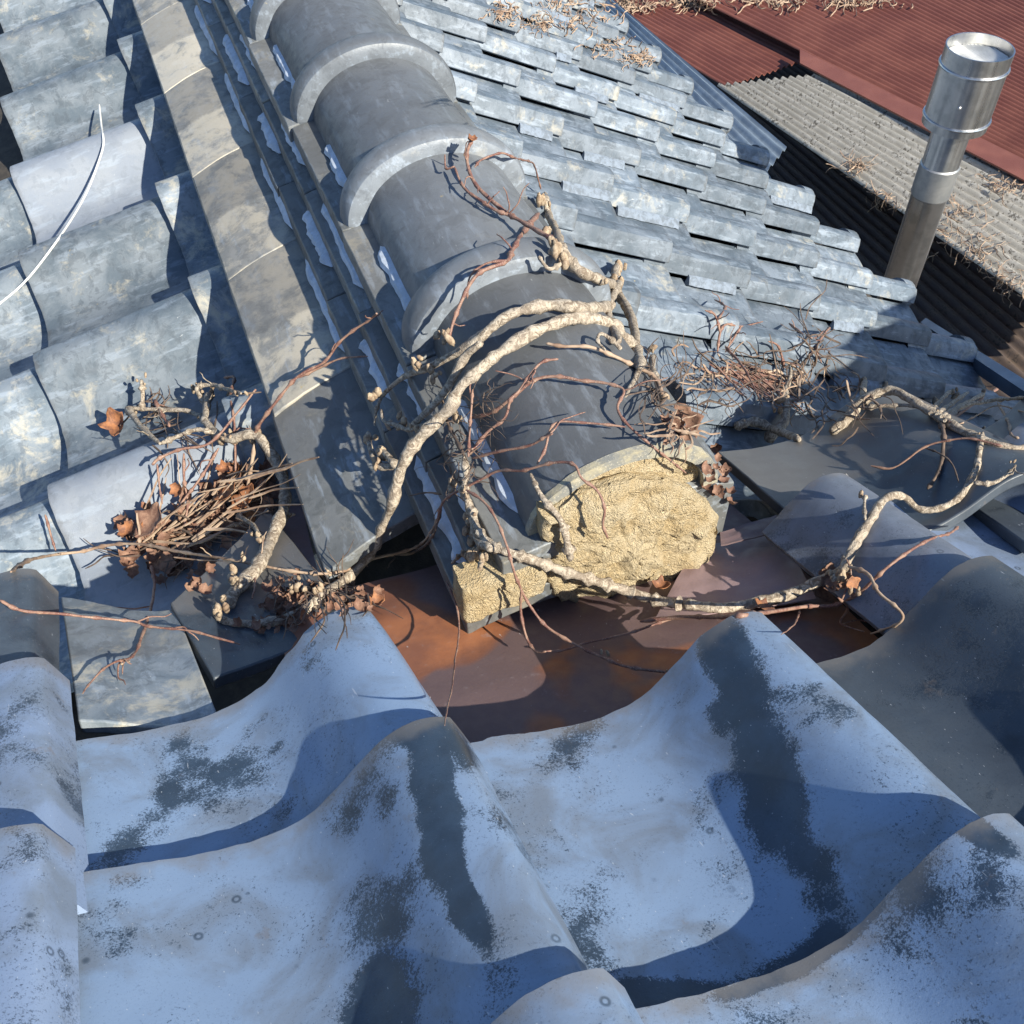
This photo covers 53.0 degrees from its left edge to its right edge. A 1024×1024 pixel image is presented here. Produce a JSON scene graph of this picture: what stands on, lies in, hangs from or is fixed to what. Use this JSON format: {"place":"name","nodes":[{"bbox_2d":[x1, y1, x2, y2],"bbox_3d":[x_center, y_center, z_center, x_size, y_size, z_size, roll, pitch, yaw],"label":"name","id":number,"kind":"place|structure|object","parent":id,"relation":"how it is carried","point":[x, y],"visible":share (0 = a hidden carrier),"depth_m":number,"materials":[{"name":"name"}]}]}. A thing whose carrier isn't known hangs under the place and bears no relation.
{"place":"outdoors","nodes":[
{"label":"outdoors","id":0,"kind":"place"},
{"bbox_2d":[0,24,436,740],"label":"roof deck","id":1,"kind":"structure","parent":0,"point":[234,692],"depth_m":1.37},
{"bbox_2d":[0,177,35,270],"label":"clay tile","id":2,"kind":"object","parent":1,"relation":"on","point":[17,233],"visible":0.25,"depth_m":2.00,"materials":[{"name":"ceramic"}]},
{"bbox_2d":[10,118,164,243],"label":"clay tile","id":3,"kind":"object","parent":2,"relation":"on","point":[51,187],"visible":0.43,"depth_m":2.00,"materials":[{"name":"ceramic"}]},
{"bbox_2d":[135,94,188,178],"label":"clay tile","id":4,"kind":"object","parent":3,"relation":"on","point":[154,116],"visible":0.2,"depth_m":2.00,"materials":[{"name":"ceramic"}]},
{"bbox_2d":[0,263,47,380],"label":"clay tile","id":5,"kind":"object","parent":1,"relation":"on","point":[23,335],"visible":0.2,"depth_m":1.82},
{"bbox_2d":[18,196,190,346],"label":"clay tile","id":6,"kind":"object","parent":5,"relation":"on","point":[99,272],"visible":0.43,"depth_m":1.81,"materials":[{"name":"tile"}]},
{"bbox_2d":[155,170,220,275],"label":"clay tile","id":7,"kind":"object","parent":6,"relation":"on","point":[180,201],"visible":0.24,"depth_m":1.81,"materials":[{"name":"ceramic"}]},
{"bbox_2d":[165,62,253,185],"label":"flat ridge tile","id":8,"kind":"object","parent":7,"relation":"on","point":[209,122],"visible":0.76,"depth_m":1.85,"materials":[{"name":"ceramic"}]},
{"bbox_2d":[193,142,296,284],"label":"flat ridge tile","id":9,"kind":"object","parent":7,"relation":"on","point":[245,213],"visible":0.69,"depth_m":1.65,"materials":[{"name":"ceramic"}]},
{"bbox_2d":[0,367,67,517],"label":"clay tile","id":10,"kind":"object","parent":1,"relation":"on","point":[33,458],"visible":0.3,"depth_m":1.63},
{"bbox_2d":[33,289,227,476],"bbox_3d":[-0.558,-0.199,1.603,0.331,0.091,0.314,-24,52,-4],"label":"clay tile","id":11,"kind":"object","parent":10,"relation":"on","point":[87,378],"visible":0.47,"depth_m":1.62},
{"bbox_2d":[188,264,261,393],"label":"clay tile","id":12,"kind":"object","parent":11,"relation":"on","point":[211,292],"visible":0.16,"depth_m":1.62,"materials":[{"name":"ceramic"}]},
{"bbox_2d":[0,499,84,692],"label":"clay tile","id":13,"kind":"object","parent":1,"relation":"on","point":[24,533],"visible":0.17,"depth_m":1.44,"materials":[{"name":"ceramic"}]},
{"bbox_2d":[47,411,322,610],"bbox_3d":[-0.449,0.017,1.414,0.331,0.090,0.314,-24,51,-5],"label":"clay tile","id":14,"kind":"object","parent":13,"relation":"on","point":[89,504],"visible":0.38,"depth_m":1.43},
{"bbox_2d":[113,459,279,593],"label":"leaf litter","id":15,"kind":"object","parent":14,"relation":"on","point":[155,557],"visible":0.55,"depth_m":1.41,"materials":[{"name":"plant"}]},
{"bbox_2d":[132,454,318,560],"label":"dry twig litter","id":16,"kind":"object","parent":15,"relation":"on","point":[207,536],"visible":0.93,"depth_m":1.39,"materials":[{"name":"plant"}]},
{"bbox_2d":[0,310,438,693],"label":"woody vine","id":17,"kind":"object","parent":14,"relation":"on","point":[246,578],"visible":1,"depth_m":1.33,"materials":[{"name":"beige plant"}]},
{"bbox_2d":[83,386,402,650],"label":"dark twig litter","id":18,"kind":"object","parent":14,"relation":"on","point":[346,594],"visible":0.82,"depth_m":1.37,"materials":[{"name":"plant"}]},
{"bbox_2d":[221,382,319,563],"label":"clay tile","id":19,"kind":"object","parent":14,"relation":"on","point":[253,410],"visible":0.11,"depth_m":1.43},
{"bbox_2d":[228,240,350,416],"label":"flat ridge tile","id":20,"kind":"object","parent":19,"relation":"on","point":[289,329],"visible":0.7,"depth_m":1.46,"materials":[{"name":"ceramic"}]},
{"bbox_2d":[279,182,344,303],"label":"flat ridge tile","id":21,"kind":"object","parent":20,"relation":"on","point":[311,243],"visible":0.37,"depth_m":1.51,"materials":[{"name":"ceramic"}]},
{"bbox_2d":[262,100,316,207],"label":"flat ridge tile","id":22,"kind":"object","parent":21,"relation":"on","point":[297,168],"visible":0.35,"depth_m":1.61,"materials":[{"name":"ceramic"}]},
{"bbox_2d":[248,38,299,141],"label":"flat ridge tile","id":23,"kind":"object","parent":22,"relation":"on","point":[272,69],"visible":0.32,"depth_m":1.70,"materials":[{"name":"ceramic"}]},
{"bbox_2d":[269,0,455,124],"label":"round ridge tile","id":24,"kind":"object","parent":23,"relation":"on","point":[321,44],"visible":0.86,"depth_m":1.63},
{"bbox_2d":[305,189,372,319],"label":"flat ridge tile","id":25,"kind":"object","parent":21,"relation":"on","point":[354,290],"visible":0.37,"depth_m":1.43,"materials":[{"name":"ceramic"}]},
{"bbox_2d":[292,120,353,241],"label":"flat ridge tile","id":26,"kind":"object","parent":25,"relation":"on","point":[323,166],"visible":0.29,"depth_m":1.51,"materials":[{"name":"ceramic"}]},
{"bbox_2d":[313,58,525,227],"bbox_3d":[-0.161,-0.570,1.511,0.272,0.121,0.330,-16,50,-14],"label":"round ridge tile","id":27,"kind":"object","parent":26,"relation":"on","point":[379,122],"visible":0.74,"depth_m":1.46,"materials":[{"name":"ceramic"}]},
{"bbox_2d":[273,505,317,570],"bbox_3d":[-0.290,0.058,1.276,0.086,0.133,0.330,-13,50,-11],"label":"valley flashing","id":28,"kind":"object","parent":19,"relation":"on","point":[295,528],"visible":0.2,"depth_m":1.33,"materials":[{"name":"metal"}]},
{"bbox_2d":[171,508,342,688],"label":"clay tile","id":29,"kind":"object","parent":28,"relation":"on","point":[222,663],"visible":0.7,"depth_m":1.13,"materials":[{"name":"ceramic"}]},
{"bbox_2d":[61,597,215,734],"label":"clay tile","id":30,"kind":"object","parent":29,"relation":"on","point":[162,677],"visible":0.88,"depth_m":1.02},
{"bbox_2d":[272,367,418,582],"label":"flat ridge tile","id":31,"kind":"object","parent":28,"relation":"on","point":[343,488],"visible":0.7,"depth_m":1.27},
{"bbox_2d":[327,293,400,447],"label":"flat ridge tile","id":32,"kind":"object","parent":31,"relation":"on","point":[365,370],"visible":0.34,"depth_m":1.34,"materials":[{"name":"ceramic"}]},
{"bbox_2d":[358,308,441,471],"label":"flat ridge tile","id":33,"kind":"object","parent":32,"relation":"on","point":[402,397],"visible":0.28,"depth_m":1.26,"materials":[{"name":"ceramic"}]},
{"bbox_2d":[342,223,435,372],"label":"flat ridge tile","id":34,"kind":"object","parent":33,"relation":"on","point":[378,275],"visible":0.34,"depth_m":1.32,"materials":[{"name":"ceramic"}]},
{"bbox_2d":[368,153,610,353],"bbox_3d":[-0.053,-0.362,1.327,0.271,0.121,0.315,-16,51,-14],"label":"round ridge tile","id":35,"kind":"object","parent":34,"relation":"on","point":[436,227],"visible":0.69,"depth_m":1.28,"materials":[{"name":"tile"}]},
{"bbox_2d":[385,428,556,633],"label":"flat ridge tile","id":36,"kind":"object","parent":31,"relation":"on","point":[444,545],"visible":0.25,"depth_m":1.15,"materials":[{"name":"ceramic"}]},
{"bbox_2d":[427,456,550,576],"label":"flat ridge tile","id":37,"kind":"object","parent":36,"relation":"on","point":[454,504],"visible":0.21,"depth_m":1.13,"materials":[{"name":"ceramic"}]},
{"bbox_2d":[406,355,630,573],"bbox_3d":[0.014,-0.085,1.149,0.179,0.045,0.328,-16,50,-14],"label":"flat ridge tile","id":38,"kind":"object","parent":37,"relation":"on","point":[425,392],"visible":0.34,"depth_m":1.09,"materials":[{"name":"ceramic"}]},
{"bbox_2d":[590,457,697,482],"bbox_3d":[0.105,-0.040,1.077,0.204,0.122,0.065,-16,51,-14],"label":"mortar bedding","id":39,"kind":"object","parent":38,"relation":"on","point":[666,466],"visible":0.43,"depth_m":1.05,"materials":[{"name":"concrete"}]},
{"bbox_2d":[434,272,717,535],"bbox_3d":[0.057,-0.145,1.147,0.219,0.098,0.340,-16,51,-14],"label":"round ridge tile","id":40,"kind":"object","parent":39,"relation":"on","point":[541,406],"visible":0.66,"depth_m":1.08,"materials":[{"name":"tile"}]},
{"bbox_2d":[318,138,1023,725],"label":"woody vine","id":41,"kind":"object","parent":40,"relation":"on","point":[578,312],"visible":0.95,"depth_m":1.11,"materials":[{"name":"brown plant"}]},
{"bbox_2d":[452,553,546,622],"bbox_3d":[-0.011,0.073,1.062,0.097,0.054,0.044,-16,51,-14],"label":"mortar bed","id":42,"kind":"object","parent":36,"relation":"on","point":[489,588],"visible":0.9,"depth_m":1.05,"materials":[{"name":"concrete"}]},
{"bbox_2d":[0,0,119,91],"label":"clay tile","id":43,"kind":"object","parent":1,"relation":"on","point":[54,45],"visible":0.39,"depth_m":2.38,"materials":[{"name":"ceramic"}]},
{"bbox_2d":[0,51,141,160],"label":"clay tile","id":44,"kind":"object","parent":1,"relation":"on","point":[53,113],"visible":0.45,"depth_m":2.19,"materials":[{"name":"ceramic"}]},
{"bbox_2d":[117,30,162,101],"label":"clay tile","id":45,"kind":"object","parent":44,"relation":"on","point":[134,50],"visible":0.15,"depth_m":2.19,"materials":[{"name":"ceramic"}]},
{"bbox_2d":[141,0,219,99],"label":"flat ridge tile","id":46,"kind":"object","parent":45,"relation":"on","point":[179,42],"visible":0.77,"depth_m":2.05,"materials":[{"name":"ceramic"}]},
{"bbox_2d":[233,568,383,633],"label":"leaf litter","id":47,"kind":"object","parent":1,"relation":"on","point":[358,604],"visible":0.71,"depth_m":1.14,"materials":[{"name":"plant"}]},
{"bbox_2d":[603,0,785,171],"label":"metal sheet","id":48,"kind":"object","parent":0,"point":[747,128],"visible":0.64,"depth_m":5.60,"materials":[{"name":"metal"}]},
{"bbox_2d":[614,0,799,85],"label":"red iron roof","id":49,"kind":"structure","parent":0,"point":[721,48],"depth_m":6.80,"materials":[{"name":"metal"}]},
{"bbox_2d":[574,175,898,521],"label":"roof deck","id":50,"kind":"structure","parent":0,"point":[751,519],"depth_m":2.06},
{"bbox_2d":[764,204,860,252],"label":"clay tile","id":51,"kind":"object","parent":50,"relation":"on","point":[845,239],"visible":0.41,"depth_m":2.83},
{"bbox_2d":[716,176,819,235],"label":"clay tile","id":52,"kind":"object","parent":51,"relation":"on","point":[780,217],"visible":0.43,"depth_m":2.71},
{"bbox_2d":[643,155,766,214],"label":"clay tile","id":53,"kind":"object","parent":52,"relation":"on","point":[716,192],"visible":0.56,"depth_m":2.58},
{"bbox_2d":[594,125,707,191],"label":"clay tile","id":54,"kind":"object","parent":53,"relation":"on","point":[653,164],"visible":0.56,"depth_m":2.47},
{"bbox_2d":[521,99,641,169],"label":"clay tile","id":55,"kind":"object","parent":54,"relation":"on","point":[580,134],"visible":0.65,"depth_m":2.33,"materials":[{"name":"tile"}]},
{"bbox_2d":[450,68,564,141],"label":"clay tile","id":56,"kind":"object","parent":55,"relation":"on","point":[494,100],"visible":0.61,"depth_m":2.19,"materials":[{"name":"ceramic"}]},
{"bbox_2d":[815,244,916,305],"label":"clay tile","id":57,"kind":"object","parent":50,"relation":"on","point":[900,290],"visible":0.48,"depth_m":2.70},
{"bbox_2d":[756,227,873,288],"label":"clay tile","id":58,"kind":"object","parent":57,"relation":"on","point":[841,272],"visible":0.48,"depth_m":2.56,"materials":[{"name":"tile"}]},
{"bbox_2d":[692,200,819,267],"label":"clay tile","id":59,"kind":"object","parent":58,"relation":"on","point":[766,245],"visible":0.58,"depth_m":2.45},
{"bbox_2d":[638,177,756,247],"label":"clay tile","id":60,"kind":"object","parent":59,"relation":"on","point":[701,221],"visible":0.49,"depth_m":2.31,"materials":[{"name":"ceramic"}]},
{"bbox_2d":[552,148,689,228],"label":"clay tile","id":61,"kind":"object","parent":60,"relation":"on","point":[632,197],"visible":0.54,"depth_m":2.17,"materials":[{"name":"ceramic"}]},
{"bbox_2d":[476,115,613,201],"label":"clay tile","id":62,"kind":"object","parent":61,"relation":"on","point":[550,160],"visible":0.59,"depth_m":2.05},
{"bbox_2d":[717,390,1023,530],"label":"clay tile","id":63,"kind":"object","parent":50,"relation":"on","point":[777,477],"visible":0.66,"depth_m":1.28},
{"bbox_2d":[888,423,1023,575],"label":"clay tile","id":64,"kind":"object","parent":63,"relation":"on","point":[972,536],"visible":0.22,"depth_m":1.15,"materials":[{"name":"ceramic"}]},
{"bbox_2d":[868,297,976,362],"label":"clay tile","id":65,"kind":"object","parent":50,"relation":"on","point":[960,348],"visible":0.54,"depth_m":2.55,"materials":[{"name":"ceramic"}]},
{"bbox_2d":[813,277,931,346],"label":"clay tile","id":66,"kind":"object","parent":65,"relation":"on","point":[900,330],"visible":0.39,"depth_m":2.43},
{"bbox_2d":[747,259,877,333],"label":"clay tile","id":67,"kind":"object","parent":66,"relation":"on","point":[848,315],"visible":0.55,"depth_m":2.29,"materials":[{"name":"tile"}]},
{"bbox_2d":[678,237,820,310],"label":"clay tile","id":68,"kind":"object","parent":67,"relation":"on","point":[763,286],"visible":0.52,"depth_m":2.17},
{"bbox_2d":[598,207,750,294],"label":"clay tile","id":69,"kind":"object","parent":68,"relation":"on","point":[708,271],"visible":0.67,"depth_m":2.01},
{"bbox_2d":[524,174,672,262],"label":"clay tile","id":70,"kind":"object","parent":69,"relation":"on","point":[598,224],"visible":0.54,"depth_m":1.89,"materials":[{"name":"ceramic"}]},
{"bbox_2d":[927,355,1019,419],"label":"clay tile","id":71,"kind":"object","parent":50,"relation":"on","point":[954,372],"visible":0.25,"depth_m":2.51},
{"bbox_2d":[873,339,1000,415],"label":"clay tile","id":72,"kind":"object","parent":71,"relation":"on","point":[902,356],"visible":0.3,"depth_m":2.37,"materials":[{"name":"ceramic"}]},
{"bbox_2d":[813,320,945,399],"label":"clay tile","id":73,"kind":"object","parent":72,"relation":"on","point":[923,384],"visible":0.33,"depth_m":2.16,"materials":[{"name":"ceramic"}]},
{"bbox_2d":[627,281,902,445],"bbox_3d":[0.424,-0.254,1.642,0.338,0.750,1.255,14,50,12],"label":"vine thicket","id":74,"kind":"object","parent":73,"relation":"on","point":[656,389],"visible":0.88,"depth_m":1.62,"materials":[{"name":"plant"}]},
{"bbox_2d":[747,300,886,390],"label":"clay tile","id":75,"kind":"object","parent":73,"relation":"on","point":[872,369],"visible":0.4,"depth_m":2.02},
{"bbox_2d":[670,276,819,364],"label":"clay tile","id":76,"kind":"object","parent":75,"relation":"on","point":[757,336],"visible":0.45,"depth_m":1.88,"materials":[{"name":"tile"}]},
{"bbox_2d":[575,246,738,342],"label":"clay tile","id":77,"kind":"object","parent":76,"relation":"on","point":[663,307],"visible":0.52,"depth_m":1.75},
{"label":"clay tile","id":78,"kind":"object","parent":50,"relation":"on","visible":0},
{"bbox_2d":[698,424,799,519],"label":"clay tile","id":79,"kind":"object","parent":78,"relation":"on","point":[750,503],"visible":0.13,"depth_m":1.51,"materials":[{"name":"tile"}]},
{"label":"clay tile","id":80,"kind":"object","parent":50,"relation":"on","visible":0},
{"bbox_2d":[815,374,867,409],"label":"clay tile","id":81,"kind":"object","parent":80,"relation":"on","point":[840,404],"visible":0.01,"depth_m":1.95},
{"bbox_2d":[730,355,836,435],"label":"clay tile","id":82,"kind":"object","parent":81,"relation":"on","point":[817,405],"visible":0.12,"depth_m":1.85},
{"bbox_2d":[624,326,814,434],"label":"clay tile","id":83,"kind":"object","parent":82,"relation":"on","point":[664,342],"visible":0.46,"depth_m":1.61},
{"label":"clay tile","id":84,"kind":"object","parent":50,"relation":"on","visible":0},
{"bbox_2d":[959,412,994,427],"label":"clay tile","id":85,"kind":"object","parent":84,"relation":"on","point":[982,420],"visible":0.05,"depth_m":2.27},
{"bbox_2d":[734,367,1023,488],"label":"woody vine","id":86,"kind":"object","parent":85,"relation":"on","point":[941,417],"visible":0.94,"depth_m":1.36,"materials":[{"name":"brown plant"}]},
{"bbox_2d":[801,568,882,637],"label":"roof deck","id":87,"kind":"structure","parent":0,"point":[868,626],"depth_m":1.12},
{"bbox_2d":[0,568,59,670],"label":"clay tile","id":88,"kind":"object","parent":87,"relation":"on","point":[24,635],"visible":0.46,"depth_m":1.02,"materials":[{"name":"ceramic"}]},
{"bbox_2d":[0,657,88,914],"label":"clay tile","id":89,"kind":"object","parent":88,"relation":"on","point":[39,778],"visible":0.81,"depth_m":0.82,"materials":[{"name":"ceramic"}]},
{"bbox_2d":[0,823,79,1023],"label":"clay tile","id":90,"kind":"object","parent":89,"relation":"on","point":[39,973],"visible":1,"depth_m":0.66,"materials":[{"name":"ceramic"}]},
{"bbox_2d":[76,606,442,870],"bbox_3d":[-0.207,0.211,0.841,0.311,0.086,0.251,-16,32,-21],"label":"clay tile","id":91,"kind":"object","parent":87,"relation":"on","point":[305,729],"visible":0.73,"depth_m":0.86,"materials":[{"name":"ceramic"}]},
{"bbox_2d":[78,717,587,1023],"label":"clay tile","id":92,"kind":"object","parent":91,"relation":"on","point":[394,877],"visible":0.97,"depth_m":0.70,"materials":[{"name":"ceramic"}]},
{"bbox_2d":[491,968,643,1023],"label":"clay tile","id":93,"kind":"object","parent":92,"relation":"on","point":[595,996],"visible":1,"depth_m":0.57,"materials":[{"name":"ceramic"}]},
{"bbox_2d":[282,503,878,742],"bbox_3d":[0.059,0.126,1.085,0.600,0.188,0.363,-16,51,-14],"label":"valley flashing","id":94,"kind":"object","parent":87,"relation":"on","point":[507,680],"visible":0.25,"depth_m":1.05,"materials":[{"name":"paint"}]},
{"bbox_2d":[536,472,718,602],"bbox_3d":[0.131,0.036,1.097,0.222,0.208,0.042,-16,51,-14],"label":"mortar plug","id":95,"kind":"object","parent":94,"relation":"on","point":[670,532],"visible":0.9,"depth_m":1.07,"materials":[{"name":"concrete"}]},
{"bbox_2d":[470,612,980,1008],"bbox_3d":[0.146,0.217,0.773,0.311,0.086,0.291,-13,31,-17],"label":"clay tile","id":96,"kind":"object","parent":94,"relation":"on","point":[732,799],"visible":0.75,"depth_m":0.76,"materials":[{"name":"ceramic"}]},
{"bbox_2d":[636,813,1023,1023],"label":"clay tile","id":97,"kind":"object","parent":96,"relation":"on","point":[935,935],"visible":0.98,"depth_m":0.63,"materials":[{"name":"ceramic"}]},
{"bbox_2d":[656,536,815,616],"bbox_3d":[0.233,0.064,1.142,0.187,0.053,0.143,-5,49,-5],"label":"valley flashing","id":98,"kind":"object","parent":94,"relation":"on","point":[744,570],"visible":0.65,"depth_m":1.13,"materials":[{"name":"metal"}]},
{"bbox_2d":[762,473,972,634],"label":"clay tile","id":99,"kind":"object","parent":98,"relation":"on","point":[811,528],"visible":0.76,"depth_m":1.06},
{"bbox_2d":[816,556,1023,825],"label":"clay tile","id":100,"kind":"object","parent":87,"relation":"on","point":[933,682],"visible":0.45,"depth_m":0.89,"materials":[{"name":"ceramic"}]},
{"bbox_2d":[702,0,1023,158],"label":"red iron roof","id":101,"kind":"structure","parent":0,"point":[897,50],"depth_m":6.70,"materials":[{"name":"metal"}]},
{"bbox_2d":[800,49,1023,181],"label":"red flashing strip","id":102,"kind":"object","parent":101,"relation":"on","point":[1006,161],"visible":0.81,"depth_m":6.03,"materials":[{"name":"paint"}]},
{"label":"ground","id":103,"kind":"structure","parent":0,"visible":0},
{"bbox_3d":[2.265,-1.358,6.026,1.587,0.037,3.855,-16,51,-14],"label":"dark iron roof","id":104,"kind":"object","parent":103,"relation":"on","visible":0},
{"bbox_2d":[698,61,1023,397],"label":"dark iron roof","id":105,"kind":"structure","parent":104,"relation":"on","point":[958,297],"depth_m":6.03,"materials":[{"name":"metal"}]},
{"bbox_2d":[717,74,1023,294],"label":"fibre cement roof","id":106,"kind":"structure","parent":105,"relation":"on","point":[827,120],"depth_m":5.77,"materials":[{"name":"concrete"}]},
{"bbox_2d":[877,32,1015,299],"bbox_3d":[1.163,-0.515,3.274,0.174,1.936,0.174,-16,51,-14],"label":"metal chimney","id":107,"kind":"object","parent":105,"relation":"on","point":[973,71],"visible":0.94,"depth_m":2.64,"materials":[{"name":"silver metal"}]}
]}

